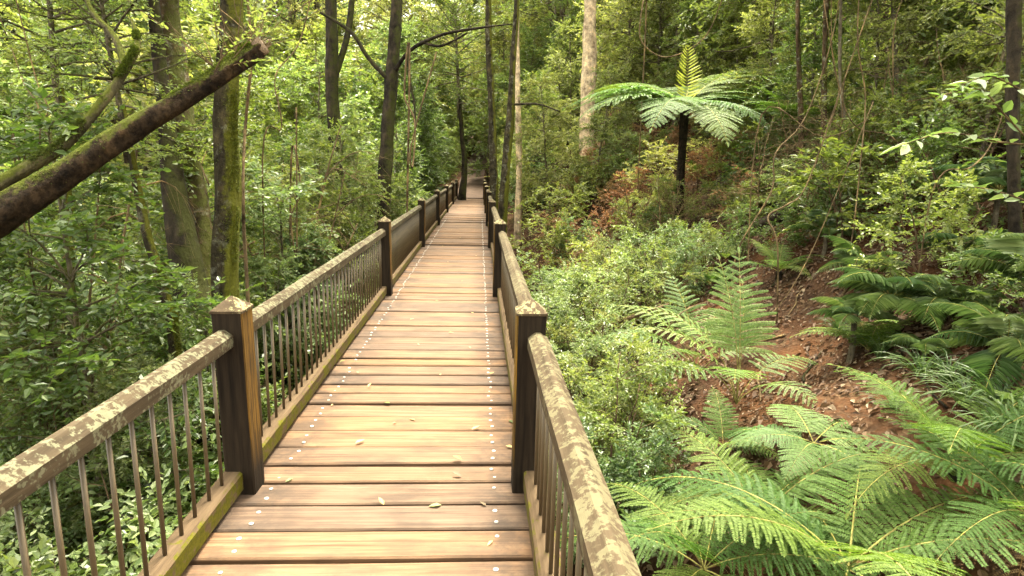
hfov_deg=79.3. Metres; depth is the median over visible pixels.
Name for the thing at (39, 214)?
sapling
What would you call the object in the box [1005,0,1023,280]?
dark gum tree
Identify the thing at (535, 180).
sapling
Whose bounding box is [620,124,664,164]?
dry shrub
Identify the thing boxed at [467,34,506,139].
sapling
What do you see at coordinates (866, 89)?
shrub
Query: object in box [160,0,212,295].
buttressed tree
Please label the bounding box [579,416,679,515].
shrub
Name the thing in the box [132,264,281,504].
sapling
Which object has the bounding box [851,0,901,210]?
vine
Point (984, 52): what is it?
shrub
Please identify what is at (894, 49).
bank sapling
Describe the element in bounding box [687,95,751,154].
shrub
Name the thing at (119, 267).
dead shrub
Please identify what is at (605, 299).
shrub
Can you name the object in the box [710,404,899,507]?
fern
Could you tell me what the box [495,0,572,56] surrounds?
tree
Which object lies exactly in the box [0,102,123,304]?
sapling
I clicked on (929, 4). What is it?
shrub
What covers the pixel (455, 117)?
sapling
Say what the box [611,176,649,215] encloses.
dry shrub
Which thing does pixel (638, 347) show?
shrub
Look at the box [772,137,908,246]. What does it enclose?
shrub
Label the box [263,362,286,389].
shrub
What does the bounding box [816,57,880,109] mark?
shrub
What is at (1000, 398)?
strappy tuft
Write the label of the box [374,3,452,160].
sapling
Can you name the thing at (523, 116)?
sapling
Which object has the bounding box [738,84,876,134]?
fern
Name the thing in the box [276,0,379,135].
tree
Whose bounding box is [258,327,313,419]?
shrub
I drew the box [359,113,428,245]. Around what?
sapling
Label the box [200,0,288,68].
tree
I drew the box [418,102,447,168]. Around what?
sapling
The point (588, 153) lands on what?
dry shrub
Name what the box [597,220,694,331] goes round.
shrub
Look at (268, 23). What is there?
sapling
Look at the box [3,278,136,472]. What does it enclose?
sapling
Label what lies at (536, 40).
sapling
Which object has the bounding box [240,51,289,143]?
sapling
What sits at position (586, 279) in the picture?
shrub
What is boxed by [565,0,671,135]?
sapling
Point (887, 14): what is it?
sapling
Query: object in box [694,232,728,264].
shrub
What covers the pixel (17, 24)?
sapling
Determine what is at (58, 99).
slender tree
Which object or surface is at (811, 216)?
palm
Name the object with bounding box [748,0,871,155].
sapling
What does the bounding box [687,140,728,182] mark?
dry shrub
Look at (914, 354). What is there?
strappy tuft
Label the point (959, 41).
sapling
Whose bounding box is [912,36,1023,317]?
vine
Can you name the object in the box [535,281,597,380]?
shrub
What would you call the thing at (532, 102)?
sapling
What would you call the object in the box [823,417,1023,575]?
fern
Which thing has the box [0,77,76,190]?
sapling
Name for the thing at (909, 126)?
dead shrub
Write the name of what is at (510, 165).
shrub
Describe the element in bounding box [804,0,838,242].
vine
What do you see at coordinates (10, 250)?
sapling
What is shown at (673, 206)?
dead shrub
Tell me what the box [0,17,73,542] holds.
vine
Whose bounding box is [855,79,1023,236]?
shrub
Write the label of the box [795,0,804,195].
bank sapling
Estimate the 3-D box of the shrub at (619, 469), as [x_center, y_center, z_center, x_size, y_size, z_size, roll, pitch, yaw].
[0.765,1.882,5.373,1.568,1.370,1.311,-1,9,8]
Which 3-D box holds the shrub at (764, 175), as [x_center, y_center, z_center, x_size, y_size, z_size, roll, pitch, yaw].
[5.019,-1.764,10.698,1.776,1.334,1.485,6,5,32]
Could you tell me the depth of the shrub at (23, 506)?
6.41 m
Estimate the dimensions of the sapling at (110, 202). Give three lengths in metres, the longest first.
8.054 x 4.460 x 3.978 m
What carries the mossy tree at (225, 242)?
on the ground
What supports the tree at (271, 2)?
on the ground
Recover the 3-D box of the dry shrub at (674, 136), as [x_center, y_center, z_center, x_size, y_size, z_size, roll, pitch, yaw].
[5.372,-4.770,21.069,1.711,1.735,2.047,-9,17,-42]
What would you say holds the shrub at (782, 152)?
on the ground
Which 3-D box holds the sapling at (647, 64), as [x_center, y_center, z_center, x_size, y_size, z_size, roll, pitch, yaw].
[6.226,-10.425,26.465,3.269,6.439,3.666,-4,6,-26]
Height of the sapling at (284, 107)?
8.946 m
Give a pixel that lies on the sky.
(347, 0)
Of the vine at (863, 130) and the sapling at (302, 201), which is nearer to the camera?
the vine at (863, 130)
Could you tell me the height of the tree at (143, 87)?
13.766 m
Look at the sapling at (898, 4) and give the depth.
15.51 m
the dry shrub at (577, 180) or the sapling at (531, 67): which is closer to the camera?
the dry shrub at (577, 180)
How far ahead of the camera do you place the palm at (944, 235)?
6.83 m
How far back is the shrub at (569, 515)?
5.56 m
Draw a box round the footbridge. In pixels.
[0,179,641,575]
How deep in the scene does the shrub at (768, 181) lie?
12.46 m
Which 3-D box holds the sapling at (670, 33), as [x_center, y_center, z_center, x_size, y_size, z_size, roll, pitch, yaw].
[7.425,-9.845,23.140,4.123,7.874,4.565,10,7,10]
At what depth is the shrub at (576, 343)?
8.63 m
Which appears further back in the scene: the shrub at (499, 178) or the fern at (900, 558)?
the shrub at (499, 178)
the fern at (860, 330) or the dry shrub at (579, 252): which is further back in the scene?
the dry shrub at (579, 252)
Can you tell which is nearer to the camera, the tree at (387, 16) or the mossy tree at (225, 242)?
the mossy tree at (225, 242)
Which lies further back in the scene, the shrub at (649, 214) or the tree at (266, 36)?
the tree at (266, 36)
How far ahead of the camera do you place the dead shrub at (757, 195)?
11.83 m
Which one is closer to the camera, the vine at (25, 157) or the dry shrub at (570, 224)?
the vine at (25, 157)
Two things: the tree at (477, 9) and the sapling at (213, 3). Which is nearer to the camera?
the sapling at (213, 3)
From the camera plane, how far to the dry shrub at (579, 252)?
15.26 m
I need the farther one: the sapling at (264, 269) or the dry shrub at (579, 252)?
the dry shrub at (579, 252)
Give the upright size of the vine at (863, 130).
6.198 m
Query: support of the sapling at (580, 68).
on the ground
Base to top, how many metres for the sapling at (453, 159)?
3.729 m
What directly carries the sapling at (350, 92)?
on the ground
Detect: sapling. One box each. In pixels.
[0,0,49,78]
[0,0,109,232]
[0,0,241,290]
[0,0,266,502]
[0,28,63,165]
[0,42,58,249]
[0,67,271,575]
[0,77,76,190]
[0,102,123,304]
[0,164,89,314]
[0,200,132,423]
[0,215,142,557]
[0,231,144,422]
[0,291,150,567]
[1,142,136,372]
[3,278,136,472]
[12,59,60,115]
[20,8,262,311]
[31,52,163,292]
[49,344,214,573]
[76,96,303,414]
[79,0,254,271]
[79,164,170,361]
[88,202,133,239]
[126,66,210,230]
[130,0,252,125]
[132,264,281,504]
[157,122,299,358]
[179,0,293,155]
[193,53,347,271]
[202,131,261,181]
[212,54,347,202]
[238,113,336,286]
[239,152,376,338]
[239,155,368,406]
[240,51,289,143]
[243,0,275,40]
[245,45,348,178]
[248,245,320,414]
[255,5,311,39]
[255,42,380,226]
[257,14,378,208]
[257,185,347,383]
[261,130,375,225]
[266,123,376,291]
[270,230,344,378]
[274,0,370,102]
[277,28,368,155]
[283,32,370,192]
[285,102,396,319]
[286,126,378,318]
[306,69,379,223]
[311,42,368,105]
[312,2,379,106]
[316,63,369,149]
[317,40,413,207]
[323,167,392,294]
[347,165,405,233]
[348,137,418,244]
[354,31,387,108]
[357,132,432,219]
[358,42,442,198]
[359,76,395,168]
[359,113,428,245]
[362,16,449,189]
[364,85,432,204]
[367,38,418,109]
[367,168,405,250]
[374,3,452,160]
[394,74,447,207]
[403,83,450,198]
[413,17,464,125]
[415,112,457,195]
[417,62,466,165]
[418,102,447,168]
[427,128,450,169]
[434,124,461,183]
[436,105,460,168]
[441,20,483,147]
[441,50,476,152]
[442,66,475,149]
[442,106,469,165]
[455,69,507,181]
[459,0,538,144]
[460,22,484,137]
[461,65,487,156]
[462,11,519,142]
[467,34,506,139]
[485,91,504,158]
[486,110,513,173]
[487,83,532,159]
[494,16,559,148]
[497,64,571,208]
[497,91,537,176]
[501,0,579,91]
[508,62,581,224]
[513,0,547,245]
[513,66,572,159]
[514,69,568,168]
[520,49,549,88]
[521,58,544,88]
[529,0,604,142]
[537,49,580,166]
[538,17,598,142]
[554,0,602,129]
[555,36,605,130]
[558,62,642,209]
[565,0,651,95]
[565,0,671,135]
[569,29,624,129]
[579,12,616,98]
[596,0,667,107]
[596,0,717,132]
[596,1,622,92]
[597,17,624,80]
[613,0,684,64]
[614,0,684,80]
[623,2,693,120]
[640,0,728,148]
[648,2,744,131]
[666,0,769,136]
[674,16,731,88]
[675,0,870,123]
[700,1,775,125]
[708,0,819,170]
[717,8,785,58]
[719,20,727,122]
[728,0,820,102]
[741,0,828,119]
[744,0,850,75]
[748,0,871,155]
[748,2,757,130]
[770,0,849,97]
[782,0,999,115]
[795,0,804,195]
[795,0,969,163]
[809,0,869,200]
[821,0,829,167]
[829,0,890,59]
[849,0,890,46]
[850,0,992,108]
[880,0,960,55]
[880,72,1023,390]
[887,0,899,157]
[895,0,1023,187]
[923,1,1023,88]
[925,5,991,67]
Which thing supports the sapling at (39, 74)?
on the ground
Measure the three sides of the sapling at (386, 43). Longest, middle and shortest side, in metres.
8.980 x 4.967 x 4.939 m
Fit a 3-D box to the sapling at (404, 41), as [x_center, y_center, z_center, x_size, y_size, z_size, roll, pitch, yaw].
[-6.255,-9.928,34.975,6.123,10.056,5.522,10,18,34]
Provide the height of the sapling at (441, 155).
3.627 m
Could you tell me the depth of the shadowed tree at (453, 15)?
30.16 m
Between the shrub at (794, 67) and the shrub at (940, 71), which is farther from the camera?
the shrub at (794, 67)
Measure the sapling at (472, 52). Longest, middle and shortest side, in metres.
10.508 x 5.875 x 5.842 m
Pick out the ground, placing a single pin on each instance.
(874, 427)
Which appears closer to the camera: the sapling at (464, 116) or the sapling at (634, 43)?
the sapling at (634, 43)
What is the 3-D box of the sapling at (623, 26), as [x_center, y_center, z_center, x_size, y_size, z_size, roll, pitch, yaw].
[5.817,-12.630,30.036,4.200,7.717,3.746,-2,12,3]
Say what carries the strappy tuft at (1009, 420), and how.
on the ground
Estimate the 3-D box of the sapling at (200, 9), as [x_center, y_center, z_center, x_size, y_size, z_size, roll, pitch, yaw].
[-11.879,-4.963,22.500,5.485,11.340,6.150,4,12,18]
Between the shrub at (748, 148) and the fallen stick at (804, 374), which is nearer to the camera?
the fallen stick at (804, 374)
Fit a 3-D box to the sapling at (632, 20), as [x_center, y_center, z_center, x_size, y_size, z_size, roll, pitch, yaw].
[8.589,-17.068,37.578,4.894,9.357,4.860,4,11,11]
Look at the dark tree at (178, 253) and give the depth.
7.51 m
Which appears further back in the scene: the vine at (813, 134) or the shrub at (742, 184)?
the shrub at (742, 184)
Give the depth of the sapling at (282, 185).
11.19 m
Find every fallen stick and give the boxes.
[723,334,784,351]
[756,374,760,401]
[789,288,803,313]
[801,352,820,382]
[900,368,947,408]
[938,317,961,330]
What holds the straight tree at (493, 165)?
on the ground
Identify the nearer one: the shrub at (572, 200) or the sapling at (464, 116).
the shrub at (572, 200)
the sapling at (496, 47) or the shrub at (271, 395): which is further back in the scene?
the sapling at (496, 47)
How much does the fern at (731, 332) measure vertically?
1.663 m
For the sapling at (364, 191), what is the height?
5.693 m
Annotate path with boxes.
[458,144,486,197]
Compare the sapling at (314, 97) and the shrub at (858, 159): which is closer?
the shrub at (858, 159)
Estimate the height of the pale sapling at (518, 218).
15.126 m
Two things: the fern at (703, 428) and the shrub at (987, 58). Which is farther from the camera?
the shrub at (987, 58)
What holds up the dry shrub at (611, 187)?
on the ground
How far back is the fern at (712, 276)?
10.61 m
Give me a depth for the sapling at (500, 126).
34.84 m
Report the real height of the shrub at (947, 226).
1.995 m
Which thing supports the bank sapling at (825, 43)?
on the ground
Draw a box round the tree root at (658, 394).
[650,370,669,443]
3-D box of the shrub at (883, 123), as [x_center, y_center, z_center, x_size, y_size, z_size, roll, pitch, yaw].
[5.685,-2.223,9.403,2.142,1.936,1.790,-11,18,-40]
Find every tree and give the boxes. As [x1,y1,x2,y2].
[0,0,168,412]
[0,0,312,238]
[0,3,78,66]
[2,0,206,145]
[3,6,95,66]
[7,0,287,150]
[11,0,218,231]
[73,0,245,453]
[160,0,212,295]
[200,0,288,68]
[211,0,243,461]
[214,0,309,154]
[243,0,384,142]
[244,0,310,38]
[255,0,367,72]
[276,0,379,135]
[276,1,383,59]
[314,0,479,128]
[319,0,511,276]
[325,0,354,229]
[345,0,382,77]
[348,0,467,104]
[355,0,452,78]
[357,0,407,70]
[401,0,521,199]
[416,0,493,60]
[418,0,473,50]
[418,0,476,61]
[437,0,507,76]
[452,0,560,112]
[478,0,617,91]
[485,0,497,210]
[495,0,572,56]
[498,0,559,233]
[579,0,596,190]
[619,0,726,137]
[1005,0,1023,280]
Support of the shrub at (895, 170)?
on the ground
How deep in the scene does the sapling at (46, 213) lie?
11.46 m
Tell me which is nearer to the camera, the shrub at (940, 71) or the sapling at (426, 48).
the shrub at (940, 71)
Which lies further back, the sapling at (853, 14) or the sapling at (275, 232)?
the sapling at (853, 14)
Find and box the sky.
[254,0,690,48]
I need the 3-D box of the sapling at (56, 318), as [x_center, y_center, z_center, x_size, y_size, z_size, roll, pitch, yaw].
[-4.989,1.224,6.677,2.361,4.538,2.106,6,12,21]
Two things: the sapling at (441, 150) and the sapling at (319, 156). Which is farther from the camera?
the sapling at (441, 150)
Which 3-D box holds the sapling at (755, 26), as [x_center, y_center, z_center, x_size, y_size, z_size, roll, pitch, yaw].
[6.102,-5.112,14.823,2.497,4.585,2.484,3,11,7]
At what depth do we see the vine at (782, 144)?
8.35 m
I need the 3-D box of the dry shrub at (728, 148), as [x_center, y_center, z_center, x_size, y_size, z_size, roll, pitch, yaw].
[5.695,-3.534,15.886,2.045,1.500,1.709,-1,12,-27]
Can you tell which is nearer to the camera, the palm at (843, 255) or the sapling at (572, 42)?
the palm at (843, 255)
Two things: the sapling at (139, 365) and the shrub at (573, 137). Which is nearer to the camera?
the sapling at (139, 365)
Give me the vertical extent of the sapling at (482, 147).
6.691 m
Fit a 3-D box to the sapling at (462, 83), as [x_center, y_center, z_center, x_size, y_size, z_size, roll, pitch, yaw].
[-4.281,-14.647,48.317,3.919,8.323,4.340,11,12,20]
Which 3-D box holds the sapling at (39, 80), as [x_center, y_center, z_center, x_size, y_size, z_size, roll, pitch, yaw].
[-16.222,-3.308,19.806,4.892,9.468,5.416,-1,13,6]
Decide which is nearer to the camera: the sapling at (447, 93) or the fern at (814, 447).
the fern at (814, 447)
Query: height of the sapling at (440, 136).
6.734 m
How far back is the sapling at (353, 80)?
22.10 m
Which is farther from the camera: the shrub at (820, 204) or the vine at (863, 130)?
the shrub at (820, 204)
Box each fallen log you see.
[711,152,745,191]
[711,196,792,223]
[717,194,827,249]
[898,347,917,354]
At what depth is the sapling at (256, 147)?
11.80 m
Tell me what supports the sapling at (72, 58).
on the ground
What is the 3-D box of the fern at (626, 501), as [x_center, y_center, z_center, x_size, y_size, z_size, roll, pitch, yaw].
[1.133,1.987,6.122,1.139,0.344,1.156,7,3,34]
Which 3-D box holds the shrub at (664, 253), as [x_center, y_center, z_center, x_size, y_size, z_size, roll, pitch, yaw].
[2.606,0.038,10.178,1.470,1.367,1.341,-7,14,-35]
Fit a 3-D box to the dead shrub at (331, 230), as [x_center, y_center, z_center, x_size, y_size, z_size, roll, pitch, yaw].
[-3.856,0.916,10.600,4.202,6.144,3.834,7,12,25]
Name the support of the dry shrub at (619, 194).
on the ground
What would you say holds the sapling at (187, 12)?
on the ground
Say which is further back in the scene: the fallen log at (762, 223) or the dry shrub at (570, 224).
the dry shrub at (570, 224)
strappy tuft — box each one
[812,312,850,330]
[844,331,902,361]
[854,378,932,414]
[864,344,968,379]
[901,348,1005,389]
[901,361,1016,414]
[914,360,1023,414]
[929,388,1023,453]
[952,327,1023,355]
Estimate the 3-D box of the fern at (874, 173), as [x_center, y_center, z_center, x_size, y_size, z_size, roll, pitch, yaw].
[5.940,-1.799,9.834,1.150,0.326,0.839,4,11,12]
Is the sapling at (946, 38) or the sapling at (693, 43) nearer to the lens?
the sapling at (946, 38)
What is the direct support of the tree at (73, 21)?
on the ground
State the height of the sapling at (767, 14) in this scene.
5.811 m
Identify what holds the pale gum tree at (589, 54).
on the ground
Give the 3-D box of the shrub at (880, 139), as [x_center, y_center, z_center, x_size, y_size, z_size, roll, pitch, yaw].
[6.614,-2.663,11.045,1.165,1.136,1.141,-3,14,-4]
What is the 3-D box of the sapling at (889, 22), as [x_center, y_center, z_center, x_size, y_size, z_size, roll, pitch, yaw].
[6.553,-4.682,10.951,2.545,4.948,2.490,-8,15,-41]
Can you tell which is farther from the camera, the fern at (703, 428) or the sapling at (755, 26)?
the sapling at (755, 26)
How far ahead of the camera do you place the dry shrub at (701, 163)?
16.92 m
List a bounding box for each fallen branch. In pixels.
[583,303,668,336]
[632,361,662,428]
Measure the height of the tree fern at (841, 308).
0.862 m
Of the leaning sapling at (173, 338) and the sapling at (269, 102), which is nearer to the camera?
the leaning sapling at (173, 338)
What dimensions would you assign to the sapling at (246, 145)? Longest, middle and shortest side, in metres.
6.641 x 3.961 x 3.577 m
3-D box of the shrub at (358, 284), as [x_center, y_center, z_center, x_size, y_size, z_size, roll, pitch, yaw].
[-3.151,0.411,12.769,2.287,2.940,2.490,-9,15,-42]
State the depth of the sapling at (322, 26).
21.09 m
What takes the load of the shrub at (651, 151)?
on the ground
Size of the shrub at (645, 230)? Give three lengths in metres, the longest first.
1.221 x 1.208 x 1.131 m
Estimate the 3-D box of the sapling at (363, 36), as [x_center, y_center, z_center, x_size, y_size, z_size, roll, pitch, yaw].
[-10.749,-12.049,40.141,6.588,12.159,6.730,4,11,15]
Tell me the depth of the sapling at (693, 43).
24.49 m
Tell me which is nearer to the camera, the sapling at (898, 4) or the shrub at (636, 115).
the sapling at (898, 4)
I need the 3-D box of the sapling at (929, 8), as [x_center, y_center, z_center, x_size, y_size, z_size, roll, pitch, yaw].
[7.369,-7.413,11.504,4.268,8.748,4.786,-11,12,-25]
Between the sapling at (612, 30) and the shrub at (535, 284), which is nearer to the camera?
the shrub at (535, 284)
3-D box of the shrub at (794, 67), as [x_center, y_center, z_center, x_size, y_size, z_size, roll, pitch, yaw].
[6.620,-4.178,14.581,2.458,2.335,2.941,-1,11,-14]
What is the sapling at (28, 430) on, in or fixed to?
on the ground
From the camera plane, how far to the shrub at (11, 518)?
4.91 m
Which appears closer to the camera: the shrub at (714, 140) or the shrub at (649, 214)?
the shrub at (649, 214)
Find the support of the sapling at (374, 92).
on the ground
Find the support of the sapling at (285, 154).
on the ground
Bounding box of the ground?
[260,1,1023,575]
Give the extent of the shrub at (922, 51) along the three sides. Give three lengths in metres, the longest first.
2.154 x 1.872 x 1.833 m
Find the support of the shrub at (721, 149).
on the ground
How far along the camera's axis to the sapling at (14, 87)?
14.08 m
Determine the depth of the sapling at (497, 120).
38.51 m
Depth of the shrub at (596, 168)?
21.19 m
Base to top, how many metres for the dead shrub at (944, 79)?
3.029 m
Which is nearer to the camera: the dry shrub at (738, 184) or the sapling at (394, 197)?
the dry shrub at (738, 184)
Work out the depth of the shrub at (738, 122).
17.82 m
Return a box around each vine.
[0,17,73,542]
[16,0,48,430]
[242,0,251,302]
[262,0,310,382]
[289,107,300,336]
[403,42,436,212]
[635,0,721,222]
[645,103,872,444]
[730,0,839,323]
[746,0,1023,289]
[767,0,872,323]
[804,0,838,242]
[823,0,957,208]
[838,0,865,288]
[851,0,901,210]
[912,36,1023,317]
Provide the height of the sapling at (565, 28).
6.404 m
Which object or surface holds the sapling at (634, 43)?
on the ground
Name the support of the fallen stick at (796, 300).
on the ground
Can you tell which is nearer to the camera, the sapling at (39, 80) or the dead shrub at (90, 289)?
the dead shrub at (90, 289)
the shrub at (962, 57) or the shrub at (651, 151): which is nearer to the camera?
the shrub at (962, 57)
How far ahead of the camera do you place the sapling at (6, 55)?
17.94 m
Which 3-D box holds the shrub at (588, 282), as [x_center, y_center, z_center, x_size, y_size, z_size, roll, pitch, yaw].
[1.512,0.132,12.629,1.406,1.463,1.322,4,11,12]
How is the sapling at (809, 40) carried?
on the ground
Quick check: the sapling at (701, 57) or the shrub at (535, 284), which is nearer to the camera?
the shrub at (535, 284)
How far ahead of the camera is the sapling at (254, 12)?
37.88 m
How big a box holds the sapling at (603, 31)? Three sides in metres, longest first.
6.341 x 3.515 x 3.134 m
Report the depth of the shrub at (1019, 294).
5.14 m
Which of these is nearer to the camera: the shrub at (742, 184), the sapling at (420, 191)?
the shrub at (742, 184)
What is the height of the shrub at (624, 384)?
2.076 m
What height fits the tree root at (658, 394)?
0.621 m
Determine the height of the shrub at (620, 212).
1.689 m
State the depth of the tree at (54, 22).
31.53 m
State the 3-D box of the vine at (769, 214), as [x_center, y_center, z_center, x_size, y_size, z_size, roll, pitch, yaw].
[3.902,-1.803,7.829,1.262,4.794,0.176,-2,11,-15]
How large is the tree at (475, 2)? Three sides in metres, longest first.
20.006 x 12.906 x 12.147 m
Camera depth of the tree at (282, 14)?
28.03 m
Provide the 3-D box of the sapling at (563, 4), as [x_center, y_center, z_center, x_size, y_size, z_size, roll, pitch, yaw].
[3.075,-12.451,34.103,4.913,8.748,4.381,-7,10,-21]
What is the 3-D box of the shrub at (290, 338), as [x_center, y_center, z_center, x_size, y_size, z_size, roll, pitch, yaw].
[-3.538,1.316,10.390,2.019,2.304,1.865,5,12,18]
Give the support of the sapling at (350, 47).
on the ground
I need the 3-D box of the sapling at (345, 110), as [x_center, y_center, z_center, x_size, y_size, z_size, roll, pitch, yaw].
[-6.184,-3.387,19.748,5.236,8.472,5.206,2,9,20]
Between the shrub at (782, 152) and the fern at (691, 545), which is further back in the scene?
the shrub at (782, 152)
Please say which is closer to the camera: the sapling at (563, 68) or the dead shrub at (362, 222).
the dead shrub at (362, 222)
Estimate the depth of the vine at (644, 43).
16.21 m
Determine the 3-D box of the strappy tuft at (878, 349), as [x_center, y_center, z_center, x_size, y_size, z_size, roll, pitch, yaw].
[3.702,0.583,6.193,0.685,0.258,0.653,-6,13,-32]
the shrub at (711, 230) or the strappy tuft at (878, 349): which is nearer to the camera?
the strappy tuft at (878, 349)
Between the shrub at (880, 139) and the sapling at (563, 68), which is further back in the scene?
the sapling at (563, 68)
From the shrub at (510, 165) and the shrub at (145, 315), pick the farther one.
the shrub at (510, 165)
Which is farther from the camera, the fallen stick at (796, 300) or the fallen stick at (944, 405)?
the fallen stick at (796, 300)
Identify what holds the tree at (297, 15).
on the ground
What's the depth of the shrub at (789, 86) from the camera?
13.29 m
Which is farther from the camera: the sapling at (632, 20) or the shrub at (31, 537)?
the sapling at (632, 20)
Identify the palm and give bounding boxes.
[785,209,857,257]
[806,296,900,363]
[815,235,912,292]
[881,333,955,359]
[894,273,1011,325]
[899,229,1007,275]
[931,156,1023,229]
[944,232,1023,313]
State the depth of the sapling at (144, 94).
18.68 m
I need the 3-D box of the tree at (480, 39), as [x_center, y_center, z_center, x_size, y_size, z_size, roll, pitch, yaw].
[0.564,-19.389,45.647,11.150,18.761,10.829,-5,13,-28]
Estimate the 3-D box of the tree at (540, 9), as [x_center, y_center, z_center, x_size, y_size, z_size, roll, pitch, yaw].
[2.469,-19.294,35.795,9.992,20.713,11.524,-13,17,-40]
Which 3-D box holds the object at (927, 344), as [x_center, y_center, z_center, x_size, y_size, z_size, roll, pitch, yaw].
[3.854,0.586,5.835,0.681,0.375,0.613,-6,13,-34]
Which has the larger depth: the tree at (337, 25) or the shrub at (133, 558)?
the tree at (337, 25)
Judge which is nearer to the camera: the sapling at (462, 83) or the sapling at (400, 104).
the sapling at (400, 104)
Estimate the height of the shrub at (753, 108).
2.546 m
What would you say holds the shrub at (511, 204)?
on the ground
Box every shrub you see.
[0,146,213,535]
[0,169,192,554]
[0,360,103,564]
[0,368,220,575]
[0,377,172,553]
[0,396,68,571]
[0,443,147,575]
[0,533,126,575]
[4,446,149,566]
[19,456,203,575]
[28,332,272,569]
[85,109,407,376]
[103,270,172,360]
[112,315,168,366]
[122,372,287,492]
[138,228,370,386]
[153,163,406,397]
[257,312,327,379]
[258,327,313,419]
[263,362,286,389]
[307,247,392,313]
[315,175,405,300]
[485,151,535,201]
[498,143,536,189]
[498,148,558,207]
[498,170,515,202]
[508,171,554,217]
[508,211,585,288]
[511,181,599,254]
[515,250,612,345]
[526,269,602,329]
[529,275,556,319]
[529,286,633,410]
[532,210,593,267]
[535,266,587,349]
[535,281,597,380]
[538,256,611,319]
[544,212,602,270]
[545,245,676,374]
[546,301,650,395]
[546,316,592,393]
[548,416,688,575]
[550,138,598,185]
[554,242,597,273]
[555,237,654,358]
[555,339,703,545]
[555,424,620,574]
[556,150,614,216]
[556,323,701,480]
[557,258,614,308]
[559,175,599,208]
[564,279,636,352]
[564,296,680,439]
[566,222,639,311]
[567,131,578,155]
[574,144,600,178]
[574,361,648,467]
[575,205,624,258]
[575,349,668,477]
[576,225,648,299]
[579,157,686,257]
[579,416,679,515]
[588,163,657,227]
[589,146,608,179]
[589,193,651,243]
[593,127,657,188]
[593,173,632,218]
[594,112,638,139]
[594,123,634,159]
[597,149,636,202]
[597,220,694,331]
[604,395,713,537]
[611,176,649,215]
[613,97,664,135]
[613,171,718,269]
[613,221,697,301]
[614,136,710,208]
[617,248,719,327]
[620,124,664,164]
[626,129,676,170]
[631,203,678,246]
[631,218,715,307]
[632,169,690,232]
[632,223,688,265]
[640,123,696,168]
[645,174,699,230]
[655,216,700,278]
[673,220,737,273]
[675,144,719,192]
[684,175,731,218]
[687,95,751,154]
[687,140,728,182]
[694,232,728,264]
[696,124,754,174]
[697,116,790,214]
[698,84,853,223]
[700,118,820,243]
[700,133,755,183]
[704,161,769,227]
[706,189,736,226]
[707,50,827,95]
[707,100,767,148]
[712,199,769,263]
[716,175,748,205]
[716,177,775,223]
[717,72,807,133]
[719,165,779,219]
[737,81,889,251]
[743,117,789,165]
[744,79,850,172]
[748,55,847,154]
[748,144,842,215]
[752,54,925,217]
[753,202,813,254]
[756,126,790,176]
[757,176,806,217]
[758,136,812,184]
[763,114,836,192]
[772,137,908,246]
[784,166,852,244]
[797,171,877,237]
[805,150,842,193]
[810,74,946,195]
[812,113,893,198]
[813,101,902,191]
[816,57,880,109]
[829,48,1023,210]
[838,148,1007,319]
[845,37,901,98]
[845,56,916,117]
[846,73,925,115]
[846,135,952,221]
[852,59,971,175]
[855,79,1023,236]
[856,110,918,163]
[861,15,1023,172]
[862,45,936,101]
[883,0,956,72]
[900,70,941,116]
[907,227,1023,339]
[908,5,1023,157]
[910,30,977,94]
[911,48,970,109]
[912,2,955,67]
[923,108,1006,189]
[932,66,1003,117]
[943,37,981,69]
[945,0,1023,106]
[955,35,1023,143]
[962,51,1005,112]
[973,253,1023,333]
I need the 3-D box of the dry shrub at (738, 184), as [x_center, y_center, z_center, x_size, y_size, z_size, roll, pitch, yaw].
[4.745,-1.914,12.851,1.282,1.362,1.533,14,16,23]
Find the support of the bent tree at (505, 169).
on the ground
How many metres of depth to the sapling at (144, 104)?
13.79 m
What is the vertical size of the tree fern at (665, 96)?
4.626 m
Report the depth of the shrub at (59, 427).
6.17 m
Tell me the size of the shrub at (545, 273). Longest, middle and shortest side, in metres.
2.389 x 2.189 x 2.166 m
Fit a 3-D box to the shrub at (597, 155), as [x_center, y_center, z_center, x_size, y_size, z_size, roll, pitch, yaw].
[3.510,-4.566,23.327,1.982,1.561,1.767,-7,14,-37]
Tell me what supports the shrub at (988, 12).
on the ground
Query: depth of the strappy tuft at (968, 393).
5.00 m
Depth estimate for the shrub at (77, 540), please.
6.16 m
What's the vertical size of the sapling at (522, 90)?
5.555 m
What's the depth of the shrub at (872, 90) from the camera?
12.51 m
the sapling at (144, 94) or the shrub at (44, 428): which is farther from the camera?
the sapling at (144, 94)
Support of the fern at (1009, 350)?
on the ground
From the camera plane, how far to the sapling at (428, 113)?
28.53 m
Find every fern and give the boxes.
[560,482,880,575]
[561,44,779,231]
[594,271,769,377]
[611,468,670,509]
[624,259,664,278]
[628,463,1023,575]
[633,246,816,407]
[645,425,896,575]
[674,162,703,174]
[675,268,736,284]
[678,386,780,473]
[699,236,747,258]
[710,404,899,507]
[720,237,827,281]
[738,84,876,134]
[790,317,934,349]
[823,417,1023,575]
[828,266,951,335]
[829,364,1023,519]
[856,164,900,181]
[922,302,1023,395]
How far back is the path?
38.07 m
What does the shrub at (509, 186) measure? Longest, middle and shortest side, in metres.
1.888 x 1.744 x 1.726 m
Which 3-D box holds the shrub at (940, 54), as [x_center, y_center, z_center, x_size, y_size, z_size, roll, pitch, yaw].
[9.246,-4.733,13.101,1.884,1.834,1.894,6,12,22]

